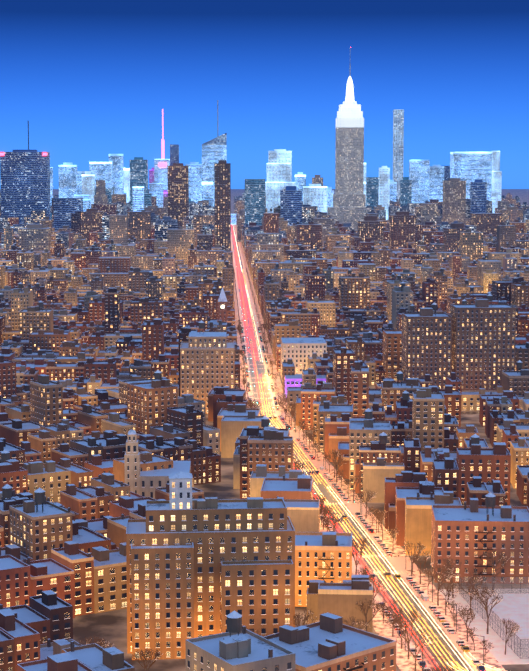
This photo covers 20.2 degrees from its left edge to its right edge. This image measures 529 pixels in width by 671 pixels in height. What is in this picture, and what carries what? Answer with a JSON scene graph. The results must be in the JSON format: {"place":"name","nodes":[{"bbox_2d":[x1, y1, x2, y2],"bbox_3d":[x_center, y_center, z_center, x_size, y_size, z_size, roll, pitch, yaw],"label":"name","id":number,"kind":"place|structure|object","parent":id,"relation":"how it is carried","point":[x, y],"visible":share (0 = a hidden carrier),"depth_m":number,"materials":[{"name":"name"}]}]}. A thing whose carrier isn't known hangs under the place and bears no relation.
{"place":"outdoors","nodes":[
{"label":"outdoors","id":0,"kind":"place"},
{"bbox_2d":[0,189,528,670],"bbox_3d":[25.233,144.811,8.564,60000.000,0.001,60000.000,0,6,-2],"label":"ground","id":1,"kind":"structure","parent":0,"point":[110,627],"depth_m":507.73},
{"bbox_2d":[0,47,528,670],"bbox_3d":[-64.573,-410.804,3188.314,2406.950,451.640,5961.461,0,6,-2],"label":"city buildings","id":2,"kind":"structure","parent":1,"relation":"on","point":[408,297],"depth_m":880.97,"materials":[{"name":"brown brick"}]},
{"bbox_2d":[40,320,521,670],"bbox_3d":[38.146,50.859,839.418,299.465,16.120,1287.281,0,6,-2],"label":"bare trees","id":3,"kind":"object","parent":1,"relation":"on","point":[379,515],"visible":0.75,"depth_m":506.01,"materials":[{"name":"brown plant"}]},
{"bbox_2d":[0,0,528,188],"label":"sky","id":4,"kind":"structure","parent":0,"point":[92,80],"materials":[{"name":"blue"}]},
{"bbox_2d":[206,225,504,670],"bbox_3d":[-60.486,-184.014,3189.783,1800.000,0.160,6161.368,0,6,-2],"label":"avenue road","id":5,"kind":"structure","parent":0,"point":[399,564],"depth_m":595.67,"materials":[{"name":"grey asphalt"}]},
{"bbox_2d":[234,266,483,670],"bbox_3d":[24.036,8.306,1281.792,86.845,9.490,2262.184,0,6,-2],"label":"street lamps","id":6,"kind":"object","parent":5,"relation":"on","point":[336,472],"visible":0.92,"depth_m":716.81,"materials":[{"name":"black metal"}]},
{"bbox_2d":[241,327,485,670],"bbox_3d":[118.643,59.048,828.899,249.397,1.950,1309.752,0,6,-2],"label":"cars","id":7,"kind":"object","parent":5,"relation":"on","point":[436,613],"visible":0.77,"depth_m":585.58,"materials":[{"name":"paint"}]},
{"bbox_2d":[231,225,505,670],"bbox_3d":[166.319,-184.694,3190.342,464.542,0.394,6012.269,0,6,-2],"label":"light trails","id":8,"kind":"object","parent":5,"relation":"on","point":[245,317],"visible":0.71,"depth_m":616.44,"materials":[{"name":"yellow"}]},
{"bbox_2d":[439,589,528,664],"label":"snowy park ground","id":9,"kind":"structure","parent":0,"point":[513,606],"depth_m":494.28,"materials":[{"name":"white snow"}]},
{"bbox_2d":[459,577,528,658],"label":"court fence","id":10,"kind":"object","parent":9,"relation":"on","point":[495,620],"visible":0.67,"depth_m":503.91,"materials":[{"name":"black metal"}]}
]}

